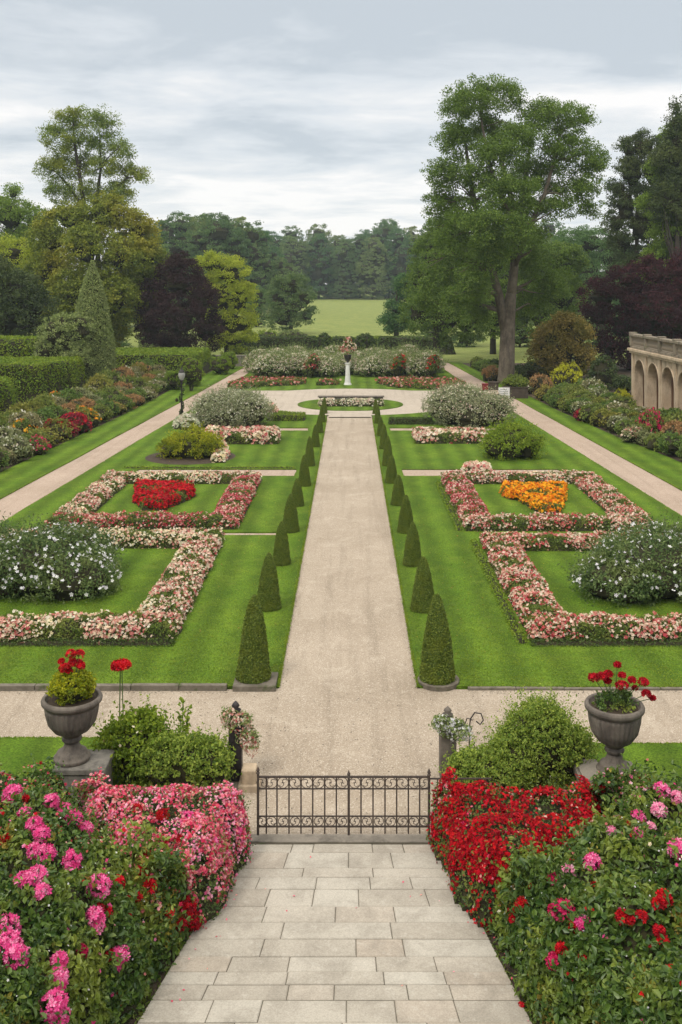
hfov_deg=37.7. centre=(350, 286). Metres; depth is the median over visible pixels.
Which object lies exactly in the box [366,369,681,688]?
lawn
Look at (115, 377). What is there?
border shrub
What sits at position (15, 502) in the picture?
side path
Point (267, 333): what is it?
bush
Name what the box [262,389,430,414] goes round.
round plaza
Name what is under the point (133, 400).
border shrub
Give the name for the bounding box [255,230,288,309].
wood tree
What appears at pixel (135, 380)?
border shrub
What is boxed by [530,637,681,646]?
hedge
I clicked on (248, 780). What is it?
stone block
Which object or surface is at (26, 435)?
border shrub
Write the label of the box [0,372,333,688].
lawn
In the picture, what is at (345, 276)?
wood tree
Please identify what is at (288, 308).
round tree
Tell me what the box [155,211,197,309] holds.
wood tree
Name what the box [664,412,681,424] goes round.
border shrub
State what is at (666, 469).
lawn
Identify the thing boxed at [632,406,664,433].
border shrub
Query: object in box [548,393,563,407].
border shrub
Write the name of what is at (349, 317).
ground
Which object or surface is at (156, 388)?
border shrub
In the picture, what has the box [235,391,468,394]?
plaza path
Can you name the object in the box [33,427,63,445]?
border shrub
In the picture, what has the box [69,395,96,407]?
border shrub
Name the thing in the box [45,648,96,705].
urn plant
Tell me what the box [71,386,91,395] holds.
border shrub
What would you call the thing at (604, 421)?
border shrub
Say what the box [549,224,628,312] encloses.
pale green tree
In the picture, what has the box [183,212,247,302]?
wood tree
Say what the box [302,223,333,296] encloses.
wood tree
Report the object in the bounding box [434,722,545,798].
feathery shrub
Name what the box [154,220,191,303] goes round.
wood tree
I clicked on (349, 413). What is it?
plaza path
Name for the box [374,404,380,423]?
topiary cone
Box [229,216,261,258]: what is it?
wood tree
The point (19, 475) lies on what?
lawn
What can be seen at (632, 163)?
dark tree
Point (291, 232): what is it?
wood tree
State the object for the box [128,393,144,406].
border shrub
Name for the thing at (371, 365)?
white flowering shrub
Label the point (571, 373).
border shrub
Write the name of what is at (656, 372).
stone arcade
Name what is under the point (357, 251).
wood tree
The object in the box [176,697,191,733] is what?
leafy sprig
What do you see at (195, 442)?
golden shrub
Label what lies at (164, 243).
wood tree
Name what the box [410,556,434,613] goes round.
topiary cone
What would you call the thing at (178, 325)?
purple tree
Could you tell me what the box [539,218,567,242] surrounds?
wood tree
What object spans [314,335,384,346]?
clipped hedge
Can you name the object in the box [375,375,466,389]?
flower bed
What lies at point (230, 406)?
silver shrub
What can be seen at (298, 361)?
white flowering shrub
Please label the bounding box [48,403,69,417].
border shrub
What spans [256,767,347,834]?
iron gate
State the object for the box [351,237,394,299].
wood tree
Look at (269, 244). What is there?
wood tree
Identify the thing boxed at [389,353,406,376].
red rose bush
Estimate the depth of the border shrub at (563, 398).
72.96 m
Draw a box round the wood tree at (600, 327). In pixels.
[583,290,613,347]
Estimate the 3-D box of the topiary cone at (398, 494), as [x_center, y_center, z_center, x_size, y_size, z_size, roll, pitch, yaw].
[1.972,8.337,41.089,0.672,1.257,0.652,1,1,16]
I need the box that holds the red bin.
[481,383,487,390]
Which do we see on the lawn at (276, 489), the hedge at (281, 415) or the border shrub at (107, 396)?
the hedge at (281, 415)
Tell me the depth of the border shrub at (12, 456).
50.33 m
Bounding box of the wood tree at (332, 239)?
[320,238,342,296]
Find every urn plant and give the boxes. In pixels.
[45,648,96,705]
[588,661,656,712]
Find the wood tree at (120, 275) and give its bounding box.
[101,233,138,324]
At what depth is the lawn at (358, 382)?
92.43 m
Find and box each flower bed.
[227,375,306,389]
[315,378,340,385]
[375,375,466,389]
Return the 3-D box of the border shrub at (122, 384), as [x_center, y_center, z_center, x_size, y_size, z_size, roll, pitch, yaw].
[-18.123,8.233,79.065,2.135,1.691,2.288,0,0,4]
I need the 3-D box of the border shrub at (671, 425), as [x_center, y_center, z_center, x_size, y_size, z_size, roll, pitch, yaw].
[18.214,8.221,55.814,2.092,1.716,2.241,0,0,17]
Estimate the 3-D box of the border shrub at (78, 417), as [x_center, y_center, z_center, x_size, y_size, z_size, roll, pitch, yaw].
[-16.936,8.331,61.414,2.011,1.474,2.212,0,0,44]
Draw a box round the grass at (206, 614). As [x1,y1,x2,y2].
[0,485,681,684]
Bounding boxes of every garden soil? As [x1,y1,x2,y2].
[0,370,212,471]
[128,931,534,1023]
[145,452,235,464]
[462,363,681,462]
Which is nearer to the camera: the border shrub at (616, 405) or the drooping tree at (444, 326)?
the border shrub at (616, 405)
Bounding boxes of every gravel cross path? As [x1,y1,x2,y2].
[137,470,295,475]
[152,533,275,534]
[201,428,307,430]
[390,428,496,430]
[402,470,559,475]
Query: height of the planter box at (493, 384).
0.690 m
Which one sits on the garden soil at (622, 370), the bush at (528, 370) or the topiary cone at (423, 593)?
the bush at (528, 370)
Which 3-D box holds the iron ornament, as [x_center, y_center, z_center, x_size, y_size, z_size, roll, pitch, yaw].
[2.281,8.435,18.500,0.381,1.130,0.026,0,0,0]
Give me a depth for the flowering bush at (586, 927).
12.38 m
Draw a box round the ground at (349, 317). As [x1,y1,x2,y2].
[2,293,628,362]
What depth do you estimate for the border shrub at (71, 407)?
64.33 m
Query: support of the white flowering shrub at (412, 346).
on the lawn at (408, 450)
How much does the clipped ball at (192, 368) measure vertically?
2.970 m
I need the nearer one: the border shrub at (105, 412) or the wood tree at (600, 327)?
the border shrub at (105, 412)
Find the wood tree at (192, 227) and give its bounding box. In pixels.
[181,217,208,293]
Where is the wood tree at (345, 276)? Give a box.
[329,238,363,298]
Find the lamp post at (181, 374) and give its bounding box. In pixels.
[175,366,184,414]
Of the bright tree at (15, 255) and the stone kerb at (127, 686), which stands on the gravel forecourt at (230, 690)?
the stone kerb at (127, 686)
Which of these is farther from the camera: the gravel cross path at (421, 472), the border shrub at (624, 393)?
the border shrub at (624, 393)
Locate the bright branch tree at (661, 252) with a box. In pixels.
[632,116,681,284]
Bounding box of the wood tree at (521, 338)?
[498,321,533,346]
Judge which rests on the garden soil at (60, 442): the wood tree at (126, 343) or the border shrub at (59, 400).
the border shrub at (59, 400)
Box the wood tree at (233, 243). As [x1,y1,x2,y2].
[194,215,259,312]
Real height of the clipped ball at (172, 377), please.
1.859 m
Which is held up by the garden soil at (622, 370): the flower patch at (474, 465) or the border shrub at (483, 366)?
the border shrub at (483, 366)
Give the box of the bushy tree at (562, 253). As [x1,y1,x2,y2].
[503,240,592,345]
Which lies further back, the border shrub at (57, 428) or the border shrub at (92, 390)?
the border shrub at (92, 390)
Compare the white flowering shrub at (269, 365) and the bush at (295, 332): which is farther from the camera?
the bush at (295, 332)
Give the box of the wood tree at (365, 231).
[352,229,370,297]
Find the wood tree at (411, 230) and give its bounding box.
[403,226,420,241]
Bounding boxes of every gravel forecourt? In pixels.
[0,692,681,833]
[1,689,232,691]
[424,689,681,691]
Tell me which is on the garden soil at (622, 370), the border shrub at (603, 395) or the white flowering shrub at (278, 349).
the border shrub at (603, 395)
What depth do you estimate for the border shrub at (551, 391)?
75.41 m
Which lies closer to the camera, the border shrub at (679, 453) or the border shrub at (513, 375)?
the border shrub at (679, 453)
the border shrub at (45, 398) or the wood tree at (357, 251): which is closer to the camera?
the border shrub at (45, 398)
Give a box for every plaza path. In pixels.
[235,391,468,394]
[329,411,370,416]
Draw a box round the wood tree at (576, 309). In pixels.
[555,294,588,345]
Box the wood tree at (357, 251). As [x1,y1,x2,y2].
[346,233,368,297]
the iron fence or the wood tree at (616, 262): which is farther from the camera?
the wood tree at (616, 262)
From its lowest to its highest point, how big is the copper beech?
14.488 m
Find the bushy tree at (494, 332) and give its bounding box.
[460,240,527,353]
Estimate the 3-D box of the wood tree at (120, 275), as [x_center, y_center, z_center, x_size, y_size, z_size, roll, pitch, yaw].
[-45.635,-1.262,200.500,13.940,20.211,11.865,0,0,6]
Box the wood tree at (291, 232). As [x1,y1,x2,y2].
[279,225,304,247]
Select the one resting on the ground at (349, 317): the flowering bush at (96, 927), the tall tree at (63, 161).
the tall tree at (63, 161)
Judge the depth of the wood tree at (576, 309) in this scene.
148.40 m
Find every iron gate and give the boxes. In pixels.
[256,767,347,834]
[347,769,430,834]
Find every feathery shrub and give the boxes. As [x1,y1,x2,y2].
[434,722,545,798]
[478,677,604,790]
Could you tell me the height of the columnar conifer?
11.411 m
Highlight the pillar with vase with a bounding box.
[344,354,351,384]
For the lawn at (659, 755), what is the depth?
19.09 m
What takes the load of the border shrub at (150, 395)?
on the garden soil at (60, 442)
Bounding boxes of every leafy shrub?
[87,692,177,792]
[129,720,241,794]
[477,413,551,460]
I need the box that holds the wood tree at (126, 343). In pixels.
[112,307,134,347]
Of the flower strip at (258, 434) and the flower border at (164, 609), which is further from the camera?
the flower strip at (258, 434)
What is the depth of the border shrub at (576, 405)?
68.24 m
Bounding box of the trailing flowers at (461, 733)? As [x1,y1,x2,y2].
[428,713,472,742]
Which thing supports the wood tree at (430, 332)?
on the ground at (349, 317)
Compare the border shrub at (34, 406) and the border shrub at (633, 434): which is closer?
the border shrub at (633, 434)
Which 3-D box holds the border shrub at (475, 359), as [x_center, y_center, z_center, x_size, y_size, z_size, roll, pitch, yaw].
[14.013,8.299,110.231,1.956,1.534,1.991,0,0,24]
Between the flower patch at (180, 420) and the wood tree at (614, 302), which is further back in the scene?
the wood tree at (614, 302)
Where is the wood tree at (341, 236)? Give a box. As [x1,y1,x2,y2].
[324,234,355,297]
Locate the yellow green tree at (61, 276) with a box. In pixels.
[19,190,169,347]
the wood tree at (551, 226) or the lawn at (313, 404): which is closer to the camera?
the lawn at (313, 404)
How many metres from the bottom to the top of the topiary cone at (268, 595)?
1.568 m
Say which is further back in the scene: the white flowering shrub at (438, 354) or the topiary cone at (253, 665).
the white flowering shrub at (438, 354)
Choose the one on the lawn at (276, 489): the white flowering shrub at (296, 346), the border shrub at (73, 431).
the white flowering shrub at (296, 346)
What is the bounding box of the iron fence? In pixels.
[430,778,490,794]
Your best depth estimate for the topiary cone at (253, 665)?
22.49 m
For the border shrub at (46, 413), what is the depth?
60.12 m
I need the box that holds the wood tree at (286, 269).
[263,256,298,308]
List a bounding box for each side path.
[0,367,247,522]
[444,363,681,515]
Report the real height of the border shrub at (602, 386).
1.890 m
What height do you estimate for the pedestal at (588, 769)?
0.690 m
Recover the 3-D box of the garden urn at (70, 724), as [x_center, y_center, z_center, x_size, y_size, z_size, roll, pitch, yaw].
[-4.830,7.651,17.350,1.040,1.090,1.040,0,0,0]
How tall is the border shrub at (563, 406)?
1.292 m
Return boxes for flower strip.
[205,424,280,443]
[318,397,384,406]
[411,426,487,443]
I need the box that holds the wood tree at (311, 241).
[301,235,332,297]
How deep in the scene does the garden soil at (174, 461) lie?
51.46 m
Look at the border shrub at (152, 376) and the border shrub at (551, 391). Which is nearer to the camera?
the border shrub at (551, 391)
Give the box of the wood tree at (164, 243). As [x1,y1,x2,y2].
[145,220,174,244]
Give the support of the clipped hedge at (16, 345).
on the ground at (349, 317)
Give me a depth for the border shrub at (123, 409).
70.15 m
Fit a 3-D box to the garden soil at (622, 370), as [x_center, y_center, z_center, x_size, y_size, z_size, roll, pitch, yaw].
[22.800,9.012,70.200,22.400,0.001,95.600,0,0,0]
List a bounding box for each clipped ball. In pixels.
[164,370,183,389]
[179,357,205,390]
[185,369,204,385]
[209,355,232,373]
[221,351,238,368]
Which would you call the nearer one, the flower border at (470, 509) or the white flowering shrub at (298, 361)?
the flower border at (470, 509)
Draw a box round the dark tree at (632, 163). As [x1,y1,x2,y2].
[598,127,680,325]
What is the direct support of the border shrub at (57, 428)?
on the garden soil at (60, 442)
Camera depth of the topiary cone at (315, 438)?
55.85 m
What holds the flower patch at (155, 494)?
on the lawn at (276, 489)
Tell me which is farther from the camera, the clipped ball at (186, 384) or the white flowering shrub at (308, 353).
the white flowering shrub at (308, 353)
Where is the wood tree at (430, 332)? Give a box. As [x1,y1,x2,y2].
[418,312,441,335]
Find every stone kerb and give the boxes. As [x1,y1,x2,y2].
[0,683,226,690]
[468,686,681,689]
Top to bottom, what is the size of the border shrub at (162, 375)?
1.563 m
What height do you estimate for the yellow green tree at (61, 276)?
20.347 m
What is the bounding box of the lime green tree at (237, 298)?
[191,248,260,353]
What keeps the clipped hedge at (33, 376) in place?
on the garden soil at (60, 442)
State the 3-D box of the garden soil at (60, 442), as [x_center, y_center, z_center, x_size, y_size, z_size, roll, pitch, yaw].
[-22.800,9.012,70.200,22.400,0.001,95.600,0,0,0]
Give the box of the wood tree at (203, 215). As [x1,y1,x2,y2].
[187,213,214,227]
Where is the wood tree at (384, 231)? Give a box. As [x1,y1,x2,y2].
[361,219,407,297]
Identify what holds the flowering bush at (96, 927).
on the garden soil at (162, 974)
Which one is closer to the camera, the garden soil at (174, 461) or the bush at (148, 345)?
the garden soil at (174, 461)
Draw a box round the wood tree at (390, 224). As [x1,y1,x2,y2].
[369,218,404,296]
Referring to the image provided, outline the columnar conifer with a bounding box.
[75,260,116,379]
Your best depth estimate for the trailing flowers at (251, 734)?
18.14 m
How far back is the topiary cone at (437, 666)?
22.43 m
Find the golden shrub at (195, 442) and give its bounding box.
[155,418,228,458]
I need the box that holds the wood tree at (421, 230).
[419,222,434,235]
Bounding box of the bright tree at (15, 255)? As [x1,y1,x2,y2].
[0,231,60,303]
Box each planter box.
[487,381,498,389]
[498,386,528,398]
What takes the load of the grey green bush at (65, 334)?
on the garden soil at (60, 442)
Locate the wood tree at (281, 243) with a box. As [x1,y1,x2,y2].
[278,235,302,294]
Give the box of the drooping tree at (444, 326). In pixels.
[395,210,498,353]
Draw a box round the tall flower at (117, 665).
[110,658,131,718]
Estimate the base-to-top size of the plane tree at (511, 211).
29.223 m
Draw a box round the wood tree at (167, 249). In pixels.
[126,236,176,322]
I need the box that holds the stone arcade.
[627,332,681,409]
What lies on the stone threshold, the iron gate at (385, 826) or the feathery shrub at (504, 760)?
the iron gate at (385, 826)
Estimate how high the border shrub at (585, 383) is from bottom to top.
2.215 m
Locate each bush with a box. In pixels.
[0,753,205,1023]
[32,311,97,382]
[70,767,255,935]
[138,343,162,347]
[257,329,278,335]
[276,329,308,336]
[303,353,319,377]
[316,332,333,349]
[353,332,376,350]
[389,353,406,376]
[425,354,439,376]
[425,767,609,931]
[478,753,681,1023]
[488,358,498,364]
[501,376,529,386]
[515,361,552,378]
[522,309,598,376]
[586,354,619,390]
[611,374,630,392]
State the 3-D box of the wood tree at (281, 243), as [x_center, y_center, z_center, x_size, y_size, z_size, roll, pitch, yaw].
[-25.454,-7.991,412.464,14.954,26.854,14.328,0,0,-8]
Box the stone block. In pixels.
[238,763,260,792]
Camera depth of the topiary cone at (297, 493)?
40.74 m
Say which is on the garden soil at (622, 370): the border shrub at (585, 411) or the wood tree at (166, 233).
the border shrub at (585, 411)
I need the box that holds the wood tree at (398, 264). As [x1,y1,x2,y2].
[381,228,415,298]
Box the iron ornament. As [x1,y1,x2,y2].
[465,712,483,746]
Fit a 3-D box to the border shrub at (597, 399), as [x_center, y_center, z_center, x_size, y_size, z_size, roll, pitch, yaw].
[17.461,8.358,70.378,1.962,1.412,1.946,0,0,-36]
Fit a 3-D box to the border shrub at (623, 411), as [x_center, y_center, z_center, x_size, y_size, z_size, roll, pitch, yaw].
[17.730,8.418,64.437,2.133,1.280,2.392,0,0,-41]
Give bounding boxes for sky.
[0,0,681,283]
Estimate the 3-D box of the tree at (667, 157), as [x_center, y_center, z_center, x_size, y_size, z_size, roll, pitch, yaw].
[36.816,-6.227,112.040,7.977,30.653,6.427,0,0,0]
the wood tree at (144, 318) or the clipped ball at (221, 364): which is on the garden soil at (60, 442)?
the clipped ball at (221, 364)
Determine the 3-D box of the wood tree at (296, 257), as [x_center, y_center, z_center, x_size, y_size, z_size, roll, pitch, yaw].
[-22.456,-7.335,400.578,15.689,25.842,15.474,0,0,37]
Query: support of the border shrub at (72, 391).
on the garden soil at (60, 442)
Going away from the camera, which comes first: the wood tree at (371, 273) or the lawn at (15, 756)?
the lawn at (15, 756)
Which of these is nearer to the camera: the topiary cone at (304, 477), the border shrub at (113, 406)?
the topiary cone at (304, 477)
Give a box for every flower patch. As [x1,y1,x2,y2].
[132,478,195,510]
[172,411,200,429]
[210,439,230,462]
[460,460,492,472]
[498,480,567,513]
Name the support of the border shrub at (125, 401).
on the garden soil at (60, 442)
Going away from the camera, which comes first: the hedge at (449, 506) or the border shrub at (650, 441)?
the hedge at (449, 506)
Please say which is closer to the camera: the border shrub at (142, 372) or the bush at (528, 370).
the border shrub at (142, 372)
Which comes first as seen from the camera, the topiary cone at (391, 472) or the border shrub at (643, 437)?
the topiary cone at (391, 472)
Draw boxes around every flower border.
[0,525,224,643]
[44,469,261,529]
[440,469,655,531]
[478,529,681,642]
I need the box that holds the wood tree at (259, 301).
[245,285,269,326]
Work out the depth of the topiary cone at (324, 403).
70.49 m
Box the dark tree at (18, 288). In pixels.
[0,253,62,335]
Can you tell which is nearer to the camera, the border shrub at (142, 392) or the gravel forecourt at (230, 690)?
the gravel forecourt at (230, 690)
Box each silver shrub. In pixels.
[185,382,277,426]
[418,378,523,427]
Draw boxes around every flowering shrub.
[0,510,129,604]
[239,343,276,371]
[247,349,292,377]
[269,343,294,355]
[281,348,314,376]
[287,342,310,351]
[294,347,322,355]
[308,345,333,356]
[313,351,340,377]
[318,341,345,355]
[331,348,362,359]
[335,352,361,375]
[347,347,369,360]
[354,351,392,376]
[360,344,387,354]
[367,345,404,358]
[384,349,411,376]
[390,346,411,355]
[393,340,420,353]
[404,346,447,377]
[408,346,448,371]
[557,507,681,608]
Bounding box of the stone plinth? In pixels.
[418,675,459,691]
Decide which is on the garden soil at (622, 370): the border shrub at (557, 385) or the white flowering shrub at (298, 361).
the border shrub at (557, 385)
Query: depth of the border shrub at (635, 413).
63.45 m
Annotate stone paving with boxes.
[137,844,531,1023]
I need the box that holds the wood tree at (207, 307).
[190,268,225,327]
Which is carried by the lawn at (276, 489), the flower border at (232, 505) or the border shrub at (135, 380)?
the flower border at (232, 505)
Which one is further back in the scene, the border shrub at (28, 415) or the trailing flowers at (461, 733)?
the border shrub at (28, 415)
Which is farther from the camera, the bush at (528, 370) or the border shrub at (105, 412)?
the bush at (528, 370)
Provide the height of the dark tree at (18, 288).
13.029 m
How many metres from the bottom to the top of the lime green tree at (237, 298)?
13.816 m
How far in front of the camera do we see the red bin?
86.29 m
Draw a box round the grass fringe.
[0,362,681,743]
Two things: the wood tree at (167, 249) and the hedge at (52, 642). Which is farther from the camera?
the wood tree at (167, 249)
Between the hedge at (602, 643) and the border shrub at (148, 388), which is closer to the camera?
the hedge at (602, 643)
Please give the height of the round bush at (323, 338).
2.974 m
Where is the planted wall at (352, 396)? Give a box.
[318,395,383,400]
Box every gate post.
[227,701,243,781]
[439,706,457,777]
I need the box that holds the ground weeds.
[129,928,532,1023]
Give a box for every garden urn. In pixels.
[41,688,102,767]
[584,692,644,776]
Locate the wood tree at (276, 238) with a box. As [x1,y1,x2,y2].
[268,231,285,251]
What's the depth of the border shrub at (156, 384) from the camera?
83.54 m
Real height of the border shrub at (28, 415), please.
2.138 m
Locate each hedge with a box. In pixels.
[0,335,39,356]
[0,355,86,404]
[0,375,18,413]
[0,637,174,646]
[115,346,211,372]
[122,465,294,468]
[232,335,317,354]
[266,410,305,420]
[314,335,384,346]
[332,335,354,349]
[376,335,455,354]
[388,416,433,424]
[435,481,462,530]
[469,538,528,644]
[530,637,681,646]
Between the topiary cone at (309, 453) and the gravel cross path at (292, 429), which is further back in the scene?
the gravel cross path at (292, 429)
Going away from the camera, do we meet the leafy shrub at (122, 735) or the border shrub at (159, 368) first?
the leafy shrub at (122, 735)
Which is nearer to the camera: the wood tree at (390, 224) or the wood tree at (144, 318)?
the wood tree at (144, 318)
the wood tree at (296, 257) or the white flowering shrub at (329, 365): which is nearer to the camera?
the white flowering shrub at (329, 365)
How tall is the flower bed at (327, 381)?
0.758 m
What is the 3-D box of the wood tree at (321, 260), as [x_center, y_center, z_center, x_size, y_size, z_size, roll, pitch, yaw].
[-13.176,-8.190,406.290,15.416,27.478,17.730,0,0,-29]
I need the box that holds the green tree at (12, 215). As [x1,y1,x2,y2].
[0,182,58,266]
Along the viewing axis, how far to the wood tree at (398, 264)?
401.72 m
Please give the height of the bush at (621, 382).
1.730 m
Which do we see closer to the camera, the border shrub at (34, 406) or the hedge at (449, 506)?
the hedge at (449, 506)
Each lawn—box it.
[0,366,243,498]
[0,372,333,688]
[0,738,150,799]
[298,399,402,410]
[332,374,366,388]
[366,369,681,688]
[449,362,681,490]
[567,743,681,796]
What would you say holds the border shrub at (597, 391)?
on the garden soil at (622, 370)
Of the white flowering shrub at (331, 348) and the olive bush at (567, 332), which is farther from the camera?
the white flowering shrub at (331, 348)
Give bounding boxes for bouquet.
[337,336,356,354]
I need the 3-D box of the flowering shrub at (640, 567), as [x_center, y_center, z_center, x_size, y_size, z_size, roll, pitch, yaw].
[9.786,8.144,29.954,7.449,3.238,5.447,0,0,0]
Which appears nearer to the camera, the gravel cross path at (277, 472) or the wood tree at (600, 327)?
the gravel cross path at (277, 472)
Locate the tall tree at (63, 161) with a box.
[32,103,153,259]
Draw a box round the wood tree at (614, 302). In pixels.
[612,261,641,339]
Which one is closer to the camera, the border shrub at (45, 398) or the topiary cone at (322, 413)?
the border shrub at (45, 398)
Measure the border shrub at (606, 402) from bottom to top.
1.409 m
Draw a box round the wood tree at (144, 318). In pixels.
[133,301,167,345]
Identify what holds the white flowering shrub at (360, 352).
on the lawn at (358, 382)
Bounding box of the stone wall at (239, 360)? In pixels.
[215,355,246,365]
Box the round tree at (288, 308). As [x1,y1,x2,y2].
[262,271,319,330]
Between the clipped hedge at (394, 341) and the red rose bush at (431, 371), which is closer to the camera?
the red rose bush at (431, 371)
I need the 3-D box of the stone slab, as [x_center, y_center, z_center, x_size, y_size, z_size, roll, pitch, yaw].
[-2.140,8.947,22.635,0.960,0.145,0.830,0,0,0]
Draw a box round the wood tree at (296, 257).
[278,236,313,296]
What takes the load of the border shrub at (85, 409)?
on the garden soil at (60, 442)
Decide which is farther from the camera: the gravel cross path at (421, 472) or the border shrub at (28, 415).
the border shrub at (28, 415)
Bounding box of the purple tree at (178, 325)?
[131,250,228,351]
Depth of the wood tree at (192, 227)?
273.32 m
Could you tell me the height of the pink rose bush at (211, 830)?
1.358 m
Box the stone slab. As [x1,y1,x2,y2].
[233,672,277,691]
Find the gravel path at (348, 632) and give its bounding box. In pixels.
[276,415,424,691]
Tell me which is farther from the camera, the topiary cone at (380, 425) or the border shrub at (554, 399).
the border shrub at (554, 399)
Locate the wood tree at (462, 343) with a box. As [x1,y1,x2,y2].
[450,304,482,346]
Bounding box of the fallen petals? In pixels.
[171,853,528,1020]
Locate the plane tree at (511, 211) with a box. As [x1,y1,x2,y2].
[404,73,611,383]
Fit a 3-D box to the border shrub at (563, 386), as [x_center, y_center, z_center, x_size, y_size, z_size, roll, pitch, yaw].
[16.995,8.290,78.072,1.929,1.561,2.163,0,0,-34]
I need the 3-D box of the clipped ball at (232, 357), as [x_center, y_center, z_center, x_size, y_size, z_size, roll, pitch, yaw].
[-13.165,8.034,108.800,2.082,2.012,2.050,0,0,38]
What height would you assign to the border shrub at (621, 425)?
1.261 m
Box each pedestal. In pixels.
[53,749,114,809]
[573,759,631,782]
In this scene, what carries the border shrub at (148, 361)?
on the garden soil at (60, 442)
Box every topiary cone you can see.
[235,594,271,683]
[257,552,281,611]
[273,521,291,565]
[283,494,299,532]
[291,478,303,506]
[298,455,310,486]
[305,436,314,466]
[311,424,319,446]
[316,414,322,432]
[319,405,325,421]
[322,397,327,413]
[372,399,377,413]
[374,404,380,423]
[377,417,383,435]
[379,424,387,448]
[382,436,391,465]
[385,455,396,483]
[390,474,404,505]
[397,495,413,533]
[402,521,421,566]
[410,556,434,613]
[419,593,455,685]
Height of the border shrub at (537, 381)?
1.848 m
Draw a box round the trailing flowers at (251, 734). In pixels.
[217,706,261,756]
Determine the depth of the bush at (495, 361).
103.51 m
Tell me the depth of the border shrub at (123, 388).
77.16 m
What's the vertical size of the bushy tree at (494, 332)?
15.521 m
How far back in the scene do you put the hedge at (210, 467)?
49.31 m
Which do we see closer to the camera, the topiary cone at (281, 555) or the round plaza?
the topiary cone at (281, 555)
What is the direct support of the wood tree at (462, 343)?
on the ground at (349, 317)
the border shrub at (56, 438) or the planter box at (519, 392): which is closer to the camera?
the border shrub at (56, 438)
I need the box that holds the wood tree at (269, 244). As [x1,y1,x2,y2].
[254,233,279,269]
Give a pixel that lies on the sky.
(279, 114)
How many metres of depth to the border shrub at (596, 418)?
64.12 m
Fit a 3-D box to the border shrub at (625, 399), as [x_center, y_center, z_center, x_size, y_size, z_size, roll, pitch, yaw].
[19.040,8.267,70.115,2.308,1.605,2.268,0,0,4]
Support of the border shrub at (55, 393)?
on the garden soil at (60, 442)
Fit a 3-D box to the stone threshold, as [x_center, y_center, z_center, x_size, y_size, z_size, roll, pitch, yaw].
[-0.100,8.993,16.273,3.300,0.054,0.225,0,0,0]
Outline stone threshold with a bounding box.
[247,834,432,842]
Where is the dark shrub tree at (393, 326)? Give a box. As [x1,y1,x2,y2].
[376,271,420,335]
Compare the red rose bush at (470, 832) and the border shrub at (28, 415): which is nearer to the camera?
the red rose bush at (470, 832)
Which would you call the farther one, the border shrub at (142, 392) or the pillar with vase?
the pillar with vase
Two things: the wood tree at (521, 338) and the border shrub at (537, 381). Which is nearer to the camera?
the border shrub at (537, 381)
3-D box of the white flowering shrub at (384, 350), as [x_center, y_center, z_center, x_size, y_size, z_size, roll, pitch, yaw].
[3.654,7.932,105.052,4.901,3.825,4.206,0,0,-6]
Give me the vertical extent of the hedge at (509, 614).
0.288 m
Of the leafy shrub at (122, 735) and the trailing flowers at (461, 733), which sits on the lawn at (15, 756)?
the leafy shrub at (122, 735)
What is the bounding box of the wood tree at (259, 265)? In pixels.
[223,220,279,308]
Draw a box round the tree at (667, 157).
[643,94,681,335]
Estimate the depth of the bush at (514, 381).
80.44 m
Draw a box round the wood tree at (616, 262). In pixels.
[595,228,634,316]
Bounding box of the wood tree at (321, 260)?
[301,233,336,298]
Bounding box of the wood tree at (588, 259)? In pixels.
[574,234,601,318]
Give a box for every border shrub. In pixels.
[0,412,10,426]
[0,420,8,427]
[0,425,23,436]
[0,433,34,461]
[0,446,18,465]
[0,448,10,470]
[3,407,26,416]
[5,409,43,429]
[7,401,31,412]
[9,417,37,432]
[14,432,31,454]
[23,391,54,406]
[23,428,53,449]
[27,399,45,411]
[28,434,51,456]
[32,405,56,421]
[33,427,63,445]
[43,418,78,439]
[44,417,72,440]
[48,390,62,396]
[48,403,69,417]
[50,394,67,405]
[52,390,79,403]
[59,385,82,397]
[60,402,76,412]
[60,412,92,432]
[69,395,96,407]
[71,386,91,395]
[74,405,101,426]
[77,407,99,420]
[82,385,98,393]
[83,372,111,390]
[83,393,103,401]
[90,402,113,421]
[94,389,116,400]
[96,398,119,416]
[100,367,125,384]
[100,384,124,395]
[103,372,113,386]
[110,393,134,411]
[111,365,135,377]
[113,402,126,414]
[114,381,132,389]
[114,386,128,391]
[124,375,148,387]
[124,395,137,408]
[125,366,141,376]
[125,386,148,402]
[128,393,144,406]
[130,362,148,372]
[131,356,154,365]
[131,366,144,375]
[132,361,155,372]
[136,388,157,401]
[141,386,157,395]
[142,373,155,379]
[146,380,167,391]
[146,383,159,394]
[148,383,161,392]
[150,364,165,372]
[152,376,168,390]
[156,372,165,377]
[469,355,485,368]
[476,358,490,370]
[479,363,487,371]
[480,364,497,380]
[504,374,523,379]
[527,372,553,392]
[527,385,534,392]
[532,383,551,400]
[544,387,567,404]
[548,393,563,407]
[550,361,582,387]
[552,381,568,388]
[557,394,575,407]
[558,383,578,389]
[558,396,580,413]
[564,383,584,394]
[564,397,590,413]
[568,388,586,395]
[569,400,593,414]
[570,390,596,399]
[573,408,583,421]
[574,376,592,386]
[578,402,606,423]
[580,377,608,391]
[586,386,610,396]
[588,383,608,392]
[589,407,612,426]
[592,395,605,402]
[600,392,616,398]
[601,400,613,407]
[601,411,621,429]
[605,400,630,410]
[606,414,630,433]
[608,393,636,406]
[608,407,641,417]
[613,418,633,434]
[614,388,632,397]
[620,424,648,443]
[627,411,640,418]
[630,421,656,432]
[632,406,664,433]
[633,406,650,412]
[638,432,652,446]
[643,431,663,451]
[656,407,681,419]
[656,430,681,456]
[660,419,681,435]
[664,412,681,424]
[675,445,681,461]

